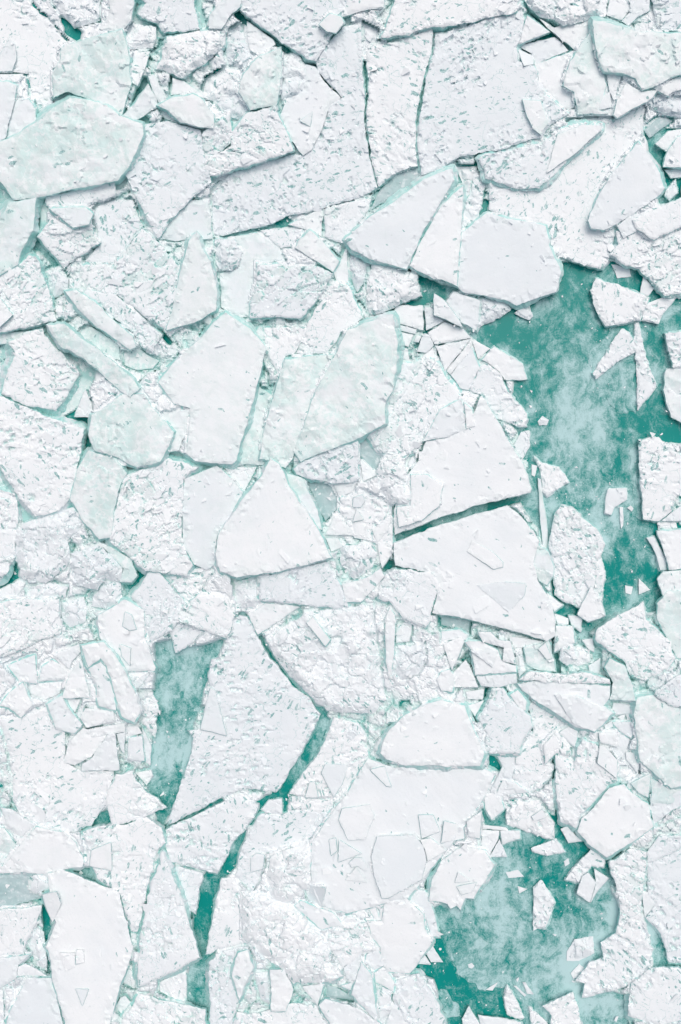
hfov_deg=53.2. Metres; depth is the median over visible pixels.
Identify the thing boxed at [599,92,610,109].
ice shard
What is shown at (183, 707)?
sunken ice sheet
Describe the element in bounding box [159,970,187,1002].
ice plate
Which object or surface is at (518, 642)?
ice shard
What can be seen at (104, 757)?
ice plate
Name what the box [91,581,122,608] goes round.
snow lump
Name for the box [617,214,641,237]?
ice shard
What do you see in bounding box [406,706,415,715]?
ice shard
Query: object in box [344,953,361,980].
ice shard
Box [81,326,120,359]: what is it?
ice shard
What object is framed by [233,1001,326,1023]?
ice slab
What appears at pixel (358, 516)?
ice shard
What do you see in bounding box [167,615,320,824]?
ice floe
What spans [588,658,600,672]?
ice shard
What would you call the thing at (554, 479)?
ice floe
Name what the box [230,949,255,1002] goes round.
ice sliver
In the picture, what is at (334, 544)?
ice shard
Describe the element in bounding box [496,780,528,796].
ice shard
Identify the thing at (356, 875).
ice shard
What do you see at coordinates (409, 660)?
ice block
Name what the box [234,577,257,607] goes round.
ice block
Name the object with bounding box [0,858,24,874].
ice plate
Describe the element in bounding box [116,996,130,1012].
ice shard
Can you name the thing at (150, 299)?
ice slab
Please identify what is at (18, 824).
ice plate
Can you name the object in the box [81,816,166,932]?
ice slab
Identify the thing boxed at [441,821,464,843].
ice shard
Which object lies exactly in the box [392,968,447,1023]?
ice slab
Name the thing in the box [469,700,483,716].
ice shard
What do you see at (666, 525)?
ice block
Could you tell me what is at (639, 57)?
ice slab
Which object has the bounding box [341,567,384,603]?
ice block
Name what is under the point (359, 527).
ice shard
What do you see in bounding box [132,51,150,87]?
ice shard
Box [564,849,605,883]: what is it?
ice floe
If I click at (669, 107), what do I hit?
ice block
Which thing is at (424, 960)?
ice shard
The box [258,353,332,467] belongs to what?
ice slab
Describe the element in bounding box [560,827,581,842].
ice plate
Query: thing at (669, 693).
ice slab
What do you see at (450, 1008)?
sunken ice sheet
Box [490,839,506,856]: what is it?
ice shard
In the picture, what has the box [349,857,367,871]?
ice shard
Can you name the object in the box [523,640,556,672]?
ice slab
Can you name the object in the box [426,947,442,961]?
ice shard
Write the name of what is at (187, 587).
ice slab
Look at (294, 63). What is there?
snow lump
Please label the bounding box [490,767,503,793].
ice shard
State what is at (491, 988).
ice shard
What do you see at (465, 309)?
ice plate
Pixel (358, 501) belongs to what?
ice shard
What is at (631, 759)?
ice shard
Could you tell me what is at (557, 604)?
ice shard
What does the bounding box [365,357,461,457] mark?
ice slab
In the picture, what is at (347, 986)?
ice shard
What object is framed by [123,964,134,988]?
snow lump
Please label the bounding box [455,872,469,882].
ice shard
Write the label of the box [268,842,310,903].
block
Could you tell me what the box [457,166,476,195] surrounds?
ice block
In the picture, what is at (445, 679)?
ice plate
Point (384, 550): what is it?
ice shard
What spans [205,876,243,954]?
ice slab
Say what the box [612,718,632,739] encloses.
ice plate
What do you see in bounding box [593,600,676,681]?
ice block
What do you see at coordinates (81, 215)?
ice sliver
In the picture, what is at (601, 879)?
ice shard
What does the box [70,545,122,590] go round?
snow lump
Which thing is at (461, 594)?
ice slab
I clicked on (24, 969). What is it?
ice shard
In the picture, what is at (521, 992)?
ice sliver
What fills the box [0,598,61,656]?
ice block
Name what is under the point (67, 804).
ice floe
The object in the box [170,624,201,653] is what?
ice shard
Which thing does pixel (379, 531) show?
ice shard
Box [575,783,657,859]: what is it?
ice slab
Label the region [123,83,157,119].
ice shard
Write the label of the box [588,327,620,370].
sunken ice sheet
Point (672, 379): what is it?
ice slab
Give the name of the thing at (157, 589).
ice slab
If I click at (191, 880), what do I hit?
ice plate
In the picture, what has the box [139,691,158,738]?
ice block
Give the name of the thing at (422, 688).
ice rubble
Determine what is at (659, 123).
ice plate
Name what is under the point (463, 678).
ice plate
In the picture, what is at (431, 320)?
ice plate
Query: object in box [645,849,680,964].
ice floe
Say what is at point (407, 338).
ice shard
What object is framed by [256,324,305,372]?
ice block
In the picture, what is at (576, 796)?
ice slab
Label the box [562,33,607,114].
ice block
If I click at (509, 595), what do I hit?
ice shard
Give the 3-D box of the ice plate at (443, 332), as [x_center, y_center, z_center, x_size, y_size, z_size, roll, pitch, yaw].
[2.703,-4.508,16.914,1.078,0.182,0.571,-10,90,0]
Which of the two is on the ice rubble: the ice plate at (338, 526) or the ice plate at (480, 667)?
the ice plate at (480, 667)
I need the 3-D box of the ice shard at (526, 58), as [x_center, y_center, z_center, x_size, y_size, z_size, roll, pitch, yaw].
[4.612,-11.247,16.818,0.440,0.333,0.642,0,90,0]
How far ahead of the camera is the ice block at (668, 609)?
16.73 m
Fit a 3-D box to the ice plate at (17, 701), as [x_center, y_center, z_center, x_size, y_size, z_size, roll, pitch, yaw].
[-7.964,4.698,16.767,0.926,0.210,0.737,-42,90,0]
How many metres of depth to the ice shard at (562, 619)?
16.88 m
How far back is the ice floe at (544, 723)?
16.84 m
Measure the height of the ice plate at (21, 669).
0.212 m
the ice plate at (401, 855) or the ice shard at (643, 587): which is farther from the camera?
the ice shard at (643, 587)
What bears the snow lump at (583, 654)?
on the ice rubble
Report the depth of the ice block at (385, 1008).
16.70 m
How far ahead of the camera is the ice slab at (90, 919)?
16.61 m
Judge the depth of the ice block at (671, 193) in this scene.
16.86 m
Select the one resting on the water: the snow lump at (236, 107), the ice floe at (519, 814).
the ice floe at (519, 814)
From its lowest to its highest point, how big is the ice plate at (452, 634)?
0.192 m
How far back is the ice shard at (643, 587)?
16.94 m
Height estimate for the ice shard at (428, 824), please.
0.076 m
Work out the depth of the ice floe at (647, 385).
16.93 m
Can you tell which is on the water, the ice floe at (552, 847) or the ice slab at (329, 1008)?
the ice floe at (552, 847)
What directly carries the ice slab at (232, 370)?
on the water
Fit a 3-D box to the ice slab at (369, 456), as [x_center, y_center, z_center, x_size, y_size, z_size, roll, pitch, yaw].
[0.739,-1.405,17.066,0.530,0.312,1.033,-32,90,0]
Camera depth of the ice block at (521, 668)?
16.76 m
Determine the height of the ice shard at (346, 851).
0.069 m
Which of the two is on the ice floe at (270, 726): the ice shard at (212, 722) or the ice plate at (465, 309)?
the ice shard at (212, 722)
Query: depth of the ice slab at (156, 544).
16.57 m
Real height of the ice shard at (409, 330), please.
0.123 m
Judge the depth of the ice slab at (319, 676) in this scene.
16.64 m
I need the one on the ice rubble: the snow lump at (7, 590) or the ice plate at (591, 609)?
the snow lump at (7, 590)
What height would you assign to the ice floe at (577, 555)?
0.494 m
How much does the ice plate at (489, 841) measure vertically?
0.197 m
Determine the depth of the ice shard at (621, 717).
16.82 m
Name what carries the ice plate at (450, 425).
on the ice slab at (471, 463)
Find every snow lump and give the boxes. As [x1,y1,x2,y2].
[0,581,24,598]
[15,507,80,583]
[27,583,68,598]
[29,928,47,971]
[30,875,48,893]
[45,266,68,297]
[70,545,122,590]
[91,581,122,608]
[123,347,158,370]
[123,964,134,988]
[129,672,147,687]
[204,68,239,101]
[217,94,248,119]
[225,25,254,68]
[255,971,269,1002]
[281,76,304,99]
[283,52,305,78]
[346,722,366,740]
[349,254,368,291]
[363,23,377,54]
[379,455,410,505]
[532,464,536,476]
[538,416,548,424]
[558,644,577,666]
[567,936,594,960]
[570,646,590,665]
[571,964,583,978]
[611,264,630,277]
[625,585,632,593]
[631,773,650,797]
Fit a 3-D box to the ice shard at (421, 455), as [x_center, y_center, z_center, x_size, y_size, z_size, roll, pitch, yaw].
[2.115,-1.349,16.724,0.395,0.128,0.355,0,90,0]
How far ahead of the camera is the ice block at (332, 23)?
16.52 m
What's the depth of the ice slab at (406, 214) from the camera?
16.60 m
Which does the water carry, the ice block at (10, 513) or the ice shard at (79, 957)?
the ice block at (10, 513)
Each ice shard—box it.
[0,298,12,327]
[17,963,46,976]
[59,953,74,971]
[68,699,80,711]
[74,388,91,417]
[75,950,84,963]
[75,988,88,1005]
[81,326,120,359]
[99,542,138,584]
[116,732,125,754]
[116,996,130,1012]
[119,644,130,665]
[122,612,136,630]
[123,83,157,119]
[127,725,141,735]
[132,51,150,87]
[137,769,153,785]
[141,727,153,765]
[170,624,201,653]
[171,78,205,98]
[200,687,226,735]
[225,467,255,490]
[250,853,264,871]
[260,797,283,814]
[300,112,311,126]
[302,984,324,1004]
[305,781,318,798]
[326,538,341,551]
[329,837,337,855]
[334,482,356,495]
[337,840,361,861]
[340,982,352,990]
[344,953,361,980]
[345,868,366,882]
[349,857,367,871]
[352,495,364,507]
[352,509,363,521]
[353,521,370,540]
[361,462,375,480]
[365,948,383,969]
[369,907,379,920]
[370,766,391,786]
[372,518,390,541]
[377,542,392,567]
[400,325,416,333]
[402,332,412,346]
[403,348,409,359]
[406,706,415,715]
[408,456,416,469]
[414,335,421,342]
[417,333,433,352]
[418,451,428,460]
[418,814,440,838]
[419,955,430,964]
[422,348,433,359]
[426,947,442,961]
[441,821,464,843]
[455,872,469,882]
[456,882,476,894]
[461,1006,478,1023]
[463,402,474,428]
[466,689,483,699]
[466,810,481,838]
[467,541,502,569]
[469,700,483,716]
[470,650,497,666]
[472,340,489,358]
[477,582,525,611]
[486,982,497,990]
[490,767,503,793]
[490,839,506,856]
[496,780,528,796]
[500,829,521,844]
[506,870,523,877]
[507,688,529,711]
[510,637,542,647]
[514,306,532,319]
[518,50,533,65]
[518,886,526,892]
[519,14,550,44]
[522,99,547,134]
[522,982,532,993]
[528,1005,547,1023]
[531,809,546,820]
[538,642,551,659]
[547,593,563,612]
[554,613,568,624]
[559,727,578,746]
[582,638,594,651]
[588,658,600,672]
[591,869,608,901]
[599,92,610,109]
[604,721,612,728]
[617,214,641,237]
[617,714,624,719]
[626,752,639,772]
[639,579,649,593]
[640,277,653,295]
[642,891,654,916]
[646,535,667,571]
[662,506,680,520]
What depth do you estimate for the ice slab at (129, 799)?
16.70 m
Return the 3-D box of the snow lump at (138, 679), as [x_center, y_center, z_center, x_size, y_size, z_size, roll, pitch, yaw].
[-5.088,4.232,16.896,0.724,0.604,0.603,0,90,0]
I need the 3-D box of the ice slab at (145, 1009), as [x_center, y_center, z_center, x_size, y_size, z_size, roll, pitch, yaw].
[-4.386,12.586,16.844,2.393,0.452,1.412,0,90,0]
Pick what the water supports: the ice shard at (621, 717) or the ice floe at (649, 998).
the ice floe at (649, 998)
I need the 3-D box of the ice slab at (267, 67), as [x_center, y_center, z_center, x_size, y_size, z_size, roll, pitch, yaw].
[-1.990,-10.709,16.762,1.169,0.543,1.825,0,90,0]
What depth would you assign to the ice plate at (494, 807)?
16.82 m
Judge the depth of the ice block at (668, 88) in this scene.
16.62 m
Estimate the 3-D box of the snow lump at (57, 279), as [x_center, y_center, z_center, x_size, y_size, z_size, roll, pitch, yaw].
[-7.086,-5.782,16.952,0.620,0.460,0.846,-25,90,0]
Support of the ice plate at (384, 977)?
on the ice slab at (407, 949)
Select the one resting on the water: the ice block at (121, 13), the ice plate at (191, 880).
the ice block at (121, 13)
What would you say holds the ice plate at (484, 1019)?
on the water
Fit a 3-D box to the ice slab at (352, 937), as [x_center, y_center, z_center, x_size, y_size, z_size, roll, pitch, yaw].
[0.246,10.674,16.900,1.194,0.594,1.414,-23,90,0]
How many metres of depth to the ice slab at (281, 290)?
16.63 m
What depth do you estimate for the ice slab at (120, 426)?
16.45 m
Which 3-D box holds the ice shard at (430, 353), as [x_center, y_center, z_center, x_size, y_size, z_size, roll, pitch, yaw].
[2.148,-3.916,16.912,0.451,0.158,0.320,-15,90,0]
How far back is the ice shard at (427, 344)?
16.84 m
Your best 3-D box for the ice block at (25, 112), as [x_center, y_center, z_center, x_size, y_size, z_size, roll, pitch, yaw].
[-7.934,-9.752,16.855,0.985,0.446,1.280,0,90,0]
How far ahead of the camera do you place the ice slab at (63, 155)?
16.48 m
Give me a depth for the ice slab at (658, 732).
16.58 m
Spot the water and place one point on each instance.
(550, 345)
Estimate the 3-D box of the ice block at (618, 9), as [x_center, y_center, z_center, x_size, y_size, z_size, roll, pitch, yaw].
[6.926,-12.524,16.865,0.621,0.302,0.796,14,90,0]
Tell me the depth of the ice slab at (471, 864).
16.73 m
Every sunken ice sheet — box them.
[161,681,205,768]
[438,989,460,1017]
[451,950,513,990]
[459,865,532,946]
[544,472,597,525]
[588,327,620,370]
[607,355,635,413]
[628,446,642,520]
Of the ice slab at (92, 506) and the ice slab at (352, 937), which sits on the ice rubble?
the ice slab at (92, 506)
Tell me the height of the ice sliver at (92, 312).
0.329 m
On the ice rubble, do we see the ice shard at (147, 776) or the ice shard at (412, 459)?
the ice shard at (412, 459)
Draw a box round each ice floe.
[0,707,114,831]
[165,795,259,874]
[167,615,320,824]
[212,23,377,235]
[235,809,327,889]
[288,716,369,801]
[336,492,395,547]
[365,29,433,187]
[415,10,570,174]
[488,105,644,270]
[503,984,524,1019]
[505,800,554,839]
[513,702,564,791]
[514,430,530,459]
[531,838,565,855]
[532,880,555,930]
[533,456,569,497]
[541,991,582,1023]
[547,504,606,608]
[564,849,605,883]
[576,930,654,998]
[589,277,650,327]
[591,328,636,380]
[604,487,627,515]
[607,848,647,941]
[624,965,680,1023]
[633,322,657,410]
[637,436,680,522]
[642,298,674,324]
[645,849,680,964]
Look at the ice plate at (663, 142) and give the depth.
16.84 m
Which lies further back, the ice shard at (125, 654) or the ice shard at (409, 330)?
the ice shard at (409, 330)
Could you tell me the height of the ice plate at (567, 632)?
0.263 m
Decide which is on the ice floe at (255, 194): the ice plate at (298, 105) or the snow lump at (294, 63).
the ice plate at (298, 105)
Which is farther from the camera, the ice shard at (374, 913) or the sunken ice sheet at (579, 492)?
the sunken ice sheet at (579, 492)
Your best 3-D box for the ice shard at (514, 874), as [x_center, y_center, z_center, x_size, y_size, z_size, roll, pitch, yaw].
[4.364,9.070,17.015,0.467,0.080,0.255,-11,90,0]
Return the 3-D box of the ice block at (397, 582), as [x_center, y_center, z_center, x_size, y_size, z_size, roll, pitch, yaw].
[1.726,1.948,16.766,1.654,0.451,1.483,27,90,0]
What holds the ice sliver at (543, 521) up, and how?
on the water
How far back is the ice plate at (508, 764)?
16.84 m
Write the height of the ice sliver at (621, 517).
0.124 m
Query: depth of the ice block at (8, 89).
16.61 m
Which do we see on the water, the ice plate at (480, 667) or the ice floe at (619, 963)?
the ice floe at (619, 963)
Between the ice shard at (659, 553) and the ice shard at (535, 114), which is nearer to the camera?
the ice shard at (535, 114)
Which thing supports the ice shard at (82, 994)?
on the ice slab at (90, 919)
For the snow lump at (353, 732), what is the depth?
16.80 m
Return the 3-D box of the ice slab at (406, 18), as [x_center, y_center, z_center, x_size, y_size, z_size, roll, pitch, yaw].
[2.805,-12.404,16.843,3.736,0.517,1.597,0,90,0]
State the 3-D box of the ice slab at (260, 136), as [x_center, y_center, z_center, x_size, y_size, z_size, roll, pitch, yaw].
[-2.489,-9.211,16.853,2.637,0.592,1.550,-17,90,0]
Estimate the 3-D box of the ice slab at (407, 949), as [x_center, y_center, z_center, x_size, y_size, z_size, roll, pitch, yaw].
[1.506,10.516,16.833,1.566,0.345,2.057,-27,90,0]
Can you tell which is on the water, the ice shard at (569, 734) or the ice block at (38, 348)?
the ice block at (38, 348)
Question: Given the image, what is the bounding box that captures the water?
[0,3,680,1023]
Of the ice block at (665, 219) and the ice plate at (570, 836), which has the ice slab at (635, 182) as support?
the ice block at (665, 219)
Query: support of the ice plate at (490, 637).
on the ice plate at (480, 667)
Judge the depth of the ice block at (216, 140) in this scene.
16.64 m
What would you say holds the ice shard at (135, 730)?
on the ice rubble
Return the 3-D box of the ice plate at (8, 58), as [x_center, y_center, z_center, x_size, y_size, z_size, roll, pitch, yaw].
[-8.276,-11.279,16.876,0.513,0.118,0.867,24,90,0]
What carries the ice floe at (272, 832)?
on the water
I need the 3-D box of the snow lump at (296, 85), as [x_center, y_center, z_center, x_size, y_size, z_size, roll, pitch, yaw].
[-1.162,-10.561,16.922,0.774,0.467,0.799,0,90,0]
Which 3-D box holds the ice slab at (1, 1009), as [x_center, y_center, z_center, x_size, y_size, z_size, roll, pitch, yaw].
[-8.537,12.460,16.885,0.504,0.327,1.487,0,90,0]
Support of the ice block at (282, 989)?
on the water
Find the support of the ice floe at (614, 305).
on the water
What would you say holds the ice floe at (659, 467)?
on the water
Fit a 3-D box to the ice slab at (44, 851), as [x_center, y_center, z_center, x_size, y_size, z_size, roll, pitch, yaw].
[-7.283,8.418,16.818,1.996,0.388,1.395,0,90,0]
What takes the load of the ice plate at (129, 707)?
on the ice rubble
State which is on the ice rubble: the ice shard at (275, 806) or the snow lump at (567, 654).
the snow lump at (567, 654)
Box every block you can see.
[0,80,18,140]
[0,326,82,416]
[0,485,22,585]
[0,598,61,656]
[6,98,38,137]
[36,217,100,269]
[44,182,115,206]
[53,0,100,28]
[62,597,87,627]
[99,0,135,30]
[127,23,157,49]
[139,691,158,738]
[154,29,226,79]
[164,231,219,332]
[202,115,232,159]
[213,236,241,270]
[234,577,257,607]
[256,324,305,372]
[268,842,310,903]
[268,967,293,1012]
[292,441,360,484]
[318,13,344,33]
[339,543,377,579]
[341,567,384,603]
[366,265,422,314]
[375,567,439,628]
[376,984,391,1019]
[393,644,425,678]
[395,622,411,643]
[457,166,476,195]
[514,648,525,676]
[518,669,610,684]
[534,544,554,585]
[543,732,570,764]
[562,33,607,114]
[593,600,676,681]
[603,657,635,702]
[607,0,629,19]
[612,83,656,119]
[620,0,651,25]
[620,769,636,784]
[632,197,680,240]
[650,94,680,117]
[653,77,680,97]
[655,590,680,658]
[657,521,676,529]
[657,569,680,595]
[663,178,678,201]
[664,329,680,368]
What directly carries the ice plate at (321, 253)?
on the water
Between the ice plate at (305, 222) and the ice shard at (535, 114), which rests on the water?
the ice plate at (305, 222)
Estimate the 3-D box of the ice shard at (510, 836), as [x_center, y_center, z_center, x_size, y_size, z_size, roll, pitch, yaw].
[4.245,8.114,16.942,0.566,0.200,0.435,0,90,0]
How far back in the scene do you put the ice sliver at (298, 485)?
16.64 m
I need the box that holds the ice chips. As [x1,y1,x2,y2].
[0,0,680,1023]
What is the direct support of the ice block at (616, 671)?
on the water
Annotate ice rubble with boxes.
[0,0,680,1023]
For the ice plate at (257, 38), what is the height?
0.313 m
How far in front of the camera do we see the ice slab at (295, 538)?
16.44 m
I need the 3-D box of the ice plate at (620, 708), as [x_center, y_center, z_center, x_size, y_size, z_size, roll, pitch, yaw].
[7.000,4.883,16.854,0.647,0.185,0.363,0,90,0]
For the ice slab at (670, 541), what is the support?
on the water
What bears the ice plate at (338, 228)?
on the water
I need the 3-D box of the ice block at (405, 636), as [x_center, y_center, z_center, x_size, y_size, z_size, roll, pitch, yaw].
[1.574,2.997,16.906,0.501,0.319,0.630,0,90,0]
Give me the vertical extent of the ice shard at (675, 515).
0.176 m
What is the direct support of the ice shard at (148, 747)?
on the water
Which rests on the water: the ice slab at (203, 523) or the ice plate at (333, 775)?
the ice slab at (203, 523)
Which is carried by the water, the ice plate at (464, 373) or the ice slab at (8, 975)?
the ice plate at (464, 373)
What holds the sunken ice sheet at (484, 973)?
on the water
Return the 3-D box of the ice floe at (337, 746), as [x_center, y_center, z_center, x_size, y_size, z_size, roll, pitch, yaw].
[-0.131,6.338,16.957,1.385,0.380,2.453,29,90,0]
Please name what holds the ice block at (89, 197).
on the water
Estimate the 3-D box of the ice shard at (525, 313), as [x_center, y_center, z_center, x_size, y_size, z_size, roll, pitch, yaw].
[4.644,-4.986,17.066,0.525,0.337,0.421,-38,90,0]
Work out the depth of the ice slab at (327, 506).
16.92 m
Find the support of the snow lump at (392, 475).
on the ice rubble
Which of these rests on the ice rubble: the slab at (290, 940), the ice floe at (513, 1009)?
the slab at (290, 940)
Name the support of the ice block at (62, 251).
on the water
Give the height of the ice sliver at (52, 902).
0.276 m
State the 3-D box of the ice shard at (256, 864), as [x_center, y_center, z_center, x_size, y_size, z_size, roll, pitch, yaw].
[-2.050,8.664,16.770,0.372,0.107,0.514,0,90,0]
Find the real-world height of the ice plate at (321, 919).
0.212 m
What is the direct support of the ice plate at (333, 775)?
on the ice floe at (337, 746)
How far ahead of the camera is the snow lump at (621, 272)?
16.98 m
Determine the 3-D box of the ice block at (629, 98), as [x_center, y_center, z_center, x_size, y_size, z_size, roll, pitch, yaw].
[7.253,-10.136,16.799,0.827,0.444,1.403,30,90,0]
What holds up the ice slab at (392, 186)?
on the water
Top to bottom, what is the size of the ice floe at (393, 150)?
0.429 m
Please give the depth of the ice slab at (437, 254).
16.64 m
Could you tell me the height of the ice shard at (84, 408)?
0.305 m
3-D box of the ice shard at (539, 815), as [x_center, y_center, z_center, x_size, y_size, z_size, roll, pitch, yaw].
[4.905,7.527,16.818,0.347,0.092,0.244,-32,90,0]
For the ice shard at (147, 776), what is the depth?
16.90 m
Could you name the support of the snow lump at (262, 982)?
on the ice rubble
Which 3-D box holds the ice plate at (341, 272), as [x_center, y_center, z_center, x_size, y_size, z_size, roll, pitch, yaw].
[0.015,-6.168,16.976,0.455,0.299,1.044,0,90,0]
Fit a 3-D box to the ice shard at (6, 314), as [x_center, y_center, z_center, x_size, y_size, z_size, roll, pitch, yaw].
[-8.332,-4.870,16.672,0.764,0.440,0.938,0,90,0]
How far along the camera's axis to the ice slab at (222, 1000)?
16.73 m
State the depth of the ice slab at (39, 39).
16.92 m
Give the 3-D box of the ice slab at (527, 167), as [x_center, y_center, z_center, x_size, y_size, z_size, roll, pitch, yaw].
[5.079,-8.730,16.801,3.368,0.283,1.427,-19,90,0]
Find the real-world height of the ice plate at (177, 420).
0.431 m
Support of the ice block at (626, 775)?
on the water
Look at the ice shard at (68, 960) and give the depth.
16.54 m
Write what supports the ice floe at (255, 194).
on the water
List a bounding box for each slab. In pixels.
[0,0,66,110]
[0,94,145,200]
[0,197,43,275]
[0,252,58,333]
[0,393,87,518]
[0,827,15,863]
[0,874,39,906]
[0,904,42,955]
[0,953,30,986]
[0,989,3,1023]
[4,973,63,1023]
[10,826,84,876]
[41,870,132,1023]
[51,28,132,114]
[68,227,179,332]
[69,447,128,541]
[78,289,163,352]
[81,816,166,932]
[85,200,142,263]
[87,393,176,469]
[96,596,158,673]
[105,454,204,578]
[105,769,167,824]
[119,994,208,1023]
[126,120,212,238]
[128,572,186,641]
[132,848,202,987]
[135,0,202,35]
[158,310,265,468]
[165,567,212,600]
[177,593,234,639]
[182,466,243,569]
[201,105,295,177]
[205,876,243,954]
[205,947,253,1023]
[214,458,332,579]
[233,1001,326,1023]
[238,46,282,110]
[239,0,346,64]
[241,893,344,986]
[248,262,332,320]
[257,561,350,608]
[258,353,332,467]
[264,604,386,714]
[293,310,404,462]
[297,280,362,354]
[308,482,335,520]
[310,758,498,915]
[318,997,381,1023]
[326,985,353,1000]
[327,917,376,967]
[342,0,384,17]
[342,164,458,270]
[360,440,380,468]
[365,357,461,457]
[367,899,434,974]
[369,167,418,211]
[376,697,488,771]
[379,0,527,40]
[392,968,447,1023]
[393,395,531,534]
[393,505,555,640]
[396,474,443,527]
[409,184,466,287]
[426,847,496,911]
[457,211,563,309]
[474,119,604,191]
[475,687,532,757]
[514,680,615,731]
[523,0,607,26]
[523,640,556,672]
[552,737,620,831]
[555,694,611,732]
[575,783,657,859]
[588,16,680,91]
[588,141,666,231]
[609,229,680,298]
[629,690,680,789]
[647,834,680,862]
[649,791,680,823]
[650,778,680,803]
[651,0,680,30]
[654,674,680,707]
[656,528,680,570]
[661,368,680,422]
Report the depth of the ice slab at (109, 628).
16.60 m
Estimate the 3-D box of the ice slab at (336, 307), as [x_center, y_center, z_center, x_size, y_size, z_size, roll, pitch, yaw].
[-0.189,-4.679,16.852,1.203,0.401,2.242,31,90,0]
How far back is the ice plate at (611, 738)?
16.66 m
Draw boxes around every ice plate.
[0,40,16,71]
[0,331,23,344]
[0,682,33,717]
[0,807,34,836]
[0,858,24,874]
[7,653,37,684]
[30,681,62,699]
[38,658,66,682]
[45,693,83,734]
[54,644,80,668]
[62,658,89,698]
[64,727,104,764]
[79,640,142,724]
[80,708,114,727]
[81,733,119,771]
[83,661,116,712]
[88,723,125,737]
[89,842,112,870]
[127,735,145,762]
[156,93,214,128]
[159,200,212,241]
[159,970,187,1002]
[162,409,188,453]
[175,865,203,913]
[219,232,284,317]
[246,21,275,53]
[247,603,300,635]
[258,228,303,248]
[280,64,340,154]
[287,794,332,812]
[288,209,322,236]
[294,900,343,929]
[295,229,340,272]
[307,885,325,906]
[321,764,347,797]
[323,196,373,243]
[325,515,352,535]
[334,249,348,280]
[338,804,374,840]
[371,835,426,898]
[374,966,396,992]
[386,1000,407,1023]
[394,304,423,330]
[411,889,440,938]
[420,838,446,860]
[423,399,465,441]
[424,307,443,330]
[427,322,470,344]
[436,339,469,370]
[436,669,455,693]
[440,617,470,632]
[440,627,469,641]
[444,637,463,669]
[445,290,480,332]
[447,341,471,373]
[451,347,479,390]
[453,660,478,687]
[462,170,484,226]
[464,638,517,675]
[470,363,528,428]
[475,674,516,687]
[477,631,516,664]
[478,1014,522,1023]
[479,298,510,327]
[481,345,527,380]
[481,830,499,853]
[483,791,504,820]
[495,756,514,778]
[521,37,568,63]
[535,49,574,109]
[538,18,588,49]
[547,125,600,172]
[553,625,576,653]
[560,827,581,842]
[567,614,582,632]
[576,872,595,902]
[577,587,605,622]
[597,745,617,778]
[599,732,618,746]
[611,734,629,758]
[612,702,629,714]
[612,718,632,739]
[644,116,671,137]
[655,129,680,151]
[662,135,680,169]
[663,169,680,178]
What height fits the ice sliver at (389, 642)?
0.484 m
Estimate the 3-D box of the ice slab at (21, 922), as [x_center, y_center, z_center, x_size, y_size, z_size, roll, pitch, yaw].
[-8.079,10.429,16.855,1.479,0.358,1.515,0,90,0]
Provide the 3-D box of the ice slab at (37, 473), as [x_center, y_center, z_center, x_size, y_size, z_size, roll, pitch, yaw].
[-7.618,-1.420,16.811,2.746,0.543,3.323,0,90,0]
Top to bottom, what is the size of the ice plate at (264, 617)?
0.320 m
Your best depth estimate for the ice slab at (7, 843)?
16.77 m
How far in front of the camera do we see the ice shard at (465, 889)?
16.67 m
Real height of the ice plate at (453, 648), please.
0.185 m
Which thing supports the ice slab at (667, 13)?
on the water
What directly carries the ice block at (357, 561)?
on the water
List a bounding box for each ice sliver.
[42,891,60,922]
[46,321,140,397]
[48,205,93,229]
[63,288,135,350]
[147,74,165,101]
[207,0,241,28]
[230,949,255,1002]
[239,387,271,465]
[286,472,323,530]
[307,616,330,646]
[349,962,377,1020]
[383,607,395,678]
[433,293,462,327]
[483,824,508,830]
[514,986,525,996]
[537,478,548,547]
[607,75,621,99]
[619,507,623,527]
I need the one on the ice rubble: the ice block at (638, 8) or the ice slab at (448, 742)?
the ice slab at (448, 742)
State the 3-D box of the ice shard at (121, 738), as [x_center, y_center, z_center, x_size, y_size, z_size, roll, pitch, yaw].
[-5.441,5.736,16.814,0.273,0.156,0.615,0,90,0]
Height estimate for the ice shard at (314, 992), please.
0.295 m
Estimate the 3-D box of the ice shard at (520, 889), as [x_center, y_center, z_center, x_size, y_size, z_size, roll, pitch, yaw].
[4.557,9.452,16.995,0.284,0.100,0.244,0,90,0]
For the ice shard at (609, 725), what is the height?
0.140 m
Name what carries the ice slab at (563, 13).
on the water
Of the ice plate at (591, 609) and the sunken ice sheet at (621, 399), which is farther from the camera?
the sunken ice sheet at (621, 399)
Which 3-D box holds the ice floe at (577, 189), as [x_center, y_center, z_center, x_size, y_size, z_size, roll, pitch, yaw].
[5.591,-8.531,16.991,3.530,0.436,4.442,15,90,0]
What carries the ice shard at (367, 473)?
on the ice slab at (369, 456)
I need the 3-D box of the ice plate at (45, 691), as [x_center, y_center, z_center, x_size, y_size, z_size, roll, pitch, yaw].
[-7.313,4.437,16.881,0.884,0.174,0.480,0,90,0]
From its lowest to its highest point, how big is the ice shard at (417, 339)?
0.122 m
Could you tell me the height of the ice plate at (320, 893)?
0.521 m
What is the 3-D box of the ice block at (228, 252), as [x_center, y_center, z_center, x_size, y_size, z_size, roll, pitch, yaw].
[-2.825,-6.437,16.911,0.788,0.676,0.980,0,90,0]
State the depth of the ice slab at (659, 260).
16.75 m
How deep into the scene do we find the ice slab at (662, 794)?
16.71 m
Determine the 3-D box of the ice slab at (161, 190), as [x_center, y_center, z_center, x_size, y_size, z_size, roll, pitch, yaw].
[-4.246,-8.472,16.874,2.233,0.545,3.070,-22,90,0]

